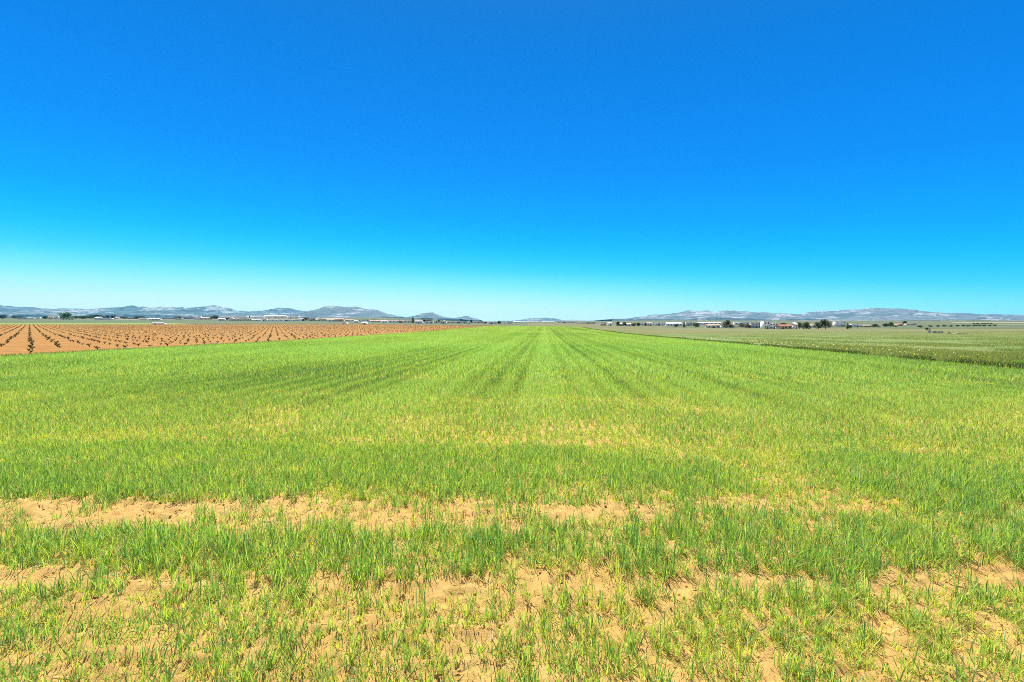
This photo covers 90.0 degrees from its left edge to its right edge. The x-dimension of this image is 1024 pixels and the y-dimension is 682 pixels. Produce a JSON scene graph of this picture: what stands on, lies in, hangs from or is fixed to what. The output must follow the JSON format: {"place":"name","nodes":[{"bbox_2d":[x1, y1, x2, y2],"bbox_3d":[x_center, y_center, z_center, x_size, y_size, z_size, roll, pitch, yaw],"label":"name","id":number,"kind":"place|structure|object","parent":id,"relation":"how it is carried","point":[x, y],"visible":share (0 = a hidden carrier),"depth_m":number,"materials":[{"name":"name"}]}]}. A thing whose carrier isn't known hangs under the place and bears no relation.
{"place":"outdoors","nodes":[
{"label":"outdoors","id":0,"kind":"place"},
{"bbox_2d":[0,305,277,317],"bbox_3d":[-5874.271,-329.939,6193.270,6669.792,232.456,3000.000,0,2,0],"label":"hills","id":1,"kind":"structure","parent":0,"point":[147,312],"depth_m":5396.14,"materials":[{"name":"grey stone"}]},
{"bbox_2d":[0,324,482,356],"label":"vineyard soil","id":2,"kind":"structure","parent":0,"point":[18,343],"depth_m":96.68,"materials":[{"name":"brown soil"}]},
{"bbox_2d":[1,327,473,355],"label":"edge grass","id":3,"kind":"structure","parent":2,"relation":"on","point":[180,345],"depth_m":39.82,"materials":[{"name":"green plant"}]},
{"bbox_2d":[1,324,491,334],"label":"vines","id":4,"kind":"object","parent":2,"relation":"on","point":[108,326],"visible":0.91,"depth_m":195.22,"materials":[{"name":"green plant"}]},
{"bbox_2d":[0,320,526,324],"bbox_3d":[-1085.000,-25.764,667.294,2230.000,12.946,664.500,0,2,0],"label":"fallow field","id":5,"kind":"structure","parent":0,"point":[177,321],"depth_m":537.62,"materials":[{"name":"brown soil"}]},
{"bbox_2d":[0,323,180,323],"bbox_3d":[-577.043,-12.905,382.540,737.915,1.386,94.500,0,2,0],"label":"crop strip","id":6,"kind":"object","parent":5,"relation":"on","point":[84,323],"visible":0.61,"depth_m":403.91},
{"bbox_2d":[233,319,252,320],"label":"shed","id":7,"kind":"structure","parent":5,"relation":"on","point":[242,319],"depth_m":777.33,"materials":[{"name":"beige paint"}]},
{"bbox_2d":[239,317,294,318],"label":"hedge","id":8,"kind":"object","parent":5,"relation":"on","point":[268,318],"visible":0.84,"depth_m":999.11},
{"bbox_2d":[335,318,343,321],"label":"house","id":9,"kind":"structure","parent":5,"relation":"on","point":[339,319],"depth_m":676.98,"materials":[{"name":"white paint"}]},
{"bbox_2d":[388,321,410,322],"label":"barn","id":10,"kind":"structure","parent":5,"relation":"on","point":[399,321],"depth_m":547.43,"materials":[{"name":"white paint"}]},
{"bbox_2d":[415,320,422,323],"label":"house","id":11,"kind":"structure","parent":5,"relation":"on","point":[418,321],"depth_m":462.26,"materials":[{"name":"white paint"}]},
{"bbox_2d":[447,321,468,322],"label":"barn","id":12,"kind":"structure","parent":5,"relation":"on","point":[457,321],"depth_m":601.96,"materials":[{"name":"beige paint"}]},
{"bbox_2d":[249,308,304,316],"bbox_3d":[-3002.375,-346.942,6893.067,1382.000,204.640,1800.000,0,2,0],"label":"hills","id":13,"kind":"structure","parent":0,"point":[282,311],"depth_m":6685.09,"materials":[{"name":"stone"}]},
{"bbox_2d":[235,318,334,318],"bbox_3d":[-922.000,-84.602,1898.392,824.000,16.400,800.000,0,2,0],"label":"pale field","id":14,"kind":"structure","parent":0,"point":[283,318],"depth_m":1610.67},
{"bbox_2d":[264,315,287,317],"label":"greenhouse","id":15,"kind":"object","parent":14,"relation":"on","point":[276,316],"visible":0.76,"depth_m":1848.81,"materials":[{"name":"white paint"}]},
{"bbox_2d":[288,306,404,317],"bbox_3d":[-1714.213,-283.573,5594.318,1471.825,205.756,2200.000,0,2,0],"label":"hills","id":16,"kind":"structure","parent":0,"point":[338,312],"depth_m":5001.99,"materials":[{"name":"stone"}]},
{"bbox_2d":[344,320,438,322],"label":"pale field","id":17,"kind":"structure","parent":0,"point":[389,320],"depth_m":868.94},
{"bbox_2d":[401,312,468,320],"bbox_3d":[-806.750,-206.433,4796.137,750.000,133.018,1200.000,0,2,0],"label":"hills","id":18,"kind":"structure","parent":0,"point":[430,315],"depth_m":4421.33,"materials":[{"name":"stone"}]},
{"bbox_2d":[456,316,481,320],"bbox_3d":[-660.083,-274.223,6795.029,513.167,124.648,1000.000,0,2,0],"label":"hills","id":19,"kind":"structure","parent":0,"point":[469,318],"depth_m":6588.82,"materials":[{"name":"grey stone"}]},
{"bbox_2d":[0,330,1023,681],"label":"field soil","id":20,"kind":"structure","parent":0,"point":[448,584],"depth_m":3.24,"materials":[{"name":"beige soil"}]},
{"bbox_2d":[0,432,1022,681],"bbox_3d":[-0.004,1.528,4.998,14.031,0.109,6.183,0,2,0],"label":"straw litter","id":21,"kind":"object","parent":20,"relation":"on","point":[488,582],"visible":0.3,"depth_m":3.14,"materials":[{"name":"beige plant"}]},
{"bbox_2d":[0,326,1023,681],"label":"wheat","id":22,"kind":"object","parent":20,"relation":"on","point":[326,364],"visible":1,"depth_m":5.37,"materials":[{"name":"green plant"}]},
{"bbox_2d":[0,318,1023,328],"bbox_3d":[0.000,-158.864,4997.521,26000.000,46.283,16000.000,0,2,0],"label":"ground","id":23,"kind":"structure","parent":0,"point":[879,323],"depth_m":1109.22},
{"bbox_2d":[57,312,74,319],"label":"tree","id":24,"kind":"object","parent":23,"relation":"on","point":[66,314],"visible":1,"depth_m":997.75,"materials":[{"name":"green plant"}]},
{"bbox_2d":[79,315,93,318],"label":"tree","id":25,"kind":"object","parent":23,"relation":"on","point":[86,316],"visible":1,"depth_m":1327.66,"materials":[{"name":"green plant"}]},
{"bbox_2d":[182,316,193,318],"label":"shed","id":26,"kind":"structure","parent":23,"relation":"on","point":[187,317],"depth_m":1175.73,"materials":[{"name":"paint"}]},
{"bbox_2d":[201,317,211,319],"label":"house","id":27,"kind":"structure","parent":23,"relation":"on","point":[204,318],"depth_m":1052.22,"materials":[{"name":"beige paint"}]},
{"bbox_2d":[219,316,248,317],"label":"warehouse","id":28,"kind":"structure","parent":23,"relation":"on","point":[234,316],"depth_m":1665.37,"materials":[{"name":"white paint"}]},
{"bbox_2d":[268,319,301,320],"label":"warehouse","id":29,"kind":"structure","parent":23,"relation":"on","point":[283,320],"depth_m":736.23,"materials":[{"name":"white paint"}]},
{"bbox_2d":[576,322,594,323],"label":"warehouse","id":30,"kind":"structure","parent":23,"relation":"on","point":[586,322],"depth_m":737.93,"materials":[{"name":"beige paint"}]},
{"bbox_2d":[652,323,664,325],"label":"warehouse","id":31,"kind":"structure","parent":23,"relation":"on","point":[658,324],"depth_m":697.35,"materials":[{"name":"white paint"}]},
{"bbox_2d":[665,322,681,325],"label":"warehouse","id":32,"kind":"structure","parent":23,"relation":"on","point":[673,323],"depth_m":640.57,"materials":[{"name":"white paint"}]},
{"bbox_2d":[697,322,720,324],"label":"warehouse","id":33,"kind":"structure","parent":23,"relation":"on","point":[702,323],"depth_m":776.72,"materials":[{"name":"white paint"}]},
{"bbox_2d":[705,324,719,327],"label":"barn","id":34,"kind":"structure","parent":23,"relation":"on","point":[712,325],"depth_m":499.64,"materials":[{"name":"beige paint"}]},
{"bbox_2d":[722,320,730,327],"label":"tree","id":35,"kind":"object","parent":23,"relation":"on","point":[728,322],"visible":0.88,"depth_m":487.82,"materials":[{"name":"green plant"}]},
{"bbox_2d":[733,322,748,324],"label":"warehouse","id":36,"kind":"structure","parent":23,"relation":"on","point":[737,323],"depth_m":797.80,"materials":[{"name":"white paint"}]},
{"bbox_2d":[750,323,759,327],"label":"house","id":37,"kind":"structure","parent":23,"relation":"on","point":[755,325],"depth_m":488.62,"materials":[{"name":"grey paint"}]},
{"bbox_2d":[833,322,845,326],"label":"house","id":38,"kind":"structure","parent":23,"relation":"on","point":[839,324],"depth_m":590.51,"materials":[{"name":"white paint"}]},
{"bbox_2d":[0,0,1023,320],"label":"sky","id":39,"kind":"structure","parent":0,"point":[484,160],"materials":[{"name":"blue"}]},
{"bbox_2d":[25,469,1012,681],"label":"soil clods","id":40,"kind":"object","parent":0,"point":[459,670],"visible":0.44,"depth_m":3.35,"materials":[{"name":"beige soil"}]},
{"bbox_2d":[515,318,604,320],"bbox_3d":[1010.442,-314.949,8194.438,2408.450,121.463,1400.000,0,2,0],"label":"hills","id":41,"kind":"structure","parent":0,"point":[541,319],"depth_m":7879.39,"materials":[{"name":"grey stone"}]},
{"bbox_2d":[509,323,665,328],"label":"brown field","id":42,"kind":"structure","parent":0,"point":[594,326],"depth_m":441.42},
{"bbox_2d":[582,327,1023,363],"bbox_3d":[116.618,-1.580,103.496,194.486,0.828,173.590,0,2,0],"label":"meadow grass","id":43,"kind":"structure","parent":0,"point":[1015,355],"depth_m":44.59,"materials":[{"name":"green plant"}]},
{"bbox_2d":[760,321,769,328],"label":"house","id":44,"kind":"structure","parent":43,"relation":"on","point":[764,324],"depth_m":385.16,"materials":[{"name":"white paint"}]},
{"bbox_2d":[769,323,777,328],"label":"house","id":45,"kind":"structure","parent":43,"relation":"on","point":[772,326],"depth_m":384.96,"materials":[{"name":"white paint"}]},
{"bbox_2d":[775,324,791,328],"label":"house","id":46,"kind":"structure","parent":43,"relation":"on","point":[783,326],"depth_m":359.33,"materials":[{"name":"orange paint"}]},
{"bbox_2d":[790,322,797,328],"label":"house","id":47,"kind":"structure","parent":43,"relation":"on","point":[794,325],"depth_m":359.92,"materials":[{"name":"white paint"}]},
{"bbox_2d":[583,327,1023,368],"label":"bank weeds","id":48,"kind":"object","parent":43,"relation":"on","point":[985,363],"visible":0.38,"depth_m":26.17,"materials":[{"name":"green plant"}]},
{"bbox_2d":[801,322,810,328],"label":"tree","id":49,"kind":"object","parent":43,"relation":"on","point":[806,324],"visible":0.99,"depth_m":384.55,"materials":[{"name":"green plant"}]},
{"bbox_2d":[818,319,831,328],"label":"tree","id":50,"kind":"object","parent":43,"relation":"on","point":[824,323],"visible":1,"depth_m":358.86,"materials":[{"name":"green plant"}]},
{"bbox_2d":[683,336,989,356],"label":"white flowers","id":51,"kind":"object","parent":43,"relation":"on","point":[817,346],"visible":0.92,"depth_m":39.28,"materials":[{"name":"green plant"}]},
{"bbox_2d":[738,338,988,356],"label":"yellow flowers","id":52,"kind":"object","parent":43,"relation":"on","point":[882,345],"visible":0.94,"depth_m":35.30,"materials":[{"name":"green plant"}]},
{"bbox_2d":[596,308,1023,320],"bbox_3d":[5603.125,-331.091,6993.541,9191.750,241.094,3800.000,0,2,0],"label":"hills","id":53,"kind":"structure","parent":0,"point":[707,315],"depth_m":5805.95,"materials":[{"name":"grey stone"}]},
{"bbox_2d":[797,316,1023,320],"bbox_3d":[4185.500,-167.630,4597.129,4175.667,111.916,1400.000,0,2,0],"label":"hills","id":54,"kind":"structure","parent":0,"point":[882,318],"depth_m":4152.71,"materials":[{"name":"grey stone"}]},
{"bbox_2d":[891,324,1023,327],"bbox_3d":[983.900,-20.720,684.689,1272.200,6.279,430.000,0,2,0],"label":"fallow field","id":55,"kind":"structure","parent":0,"point":[978,326],"depth_m":600.75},
{"bbox_2d":[953,322,1023,322],"bbox_3d":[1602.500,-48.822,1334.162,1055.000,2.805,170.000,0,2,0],"label":"pale field","id":56,"kind":"structure","parent":0,"point":[988,322],"depth_m":1256.40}
]}

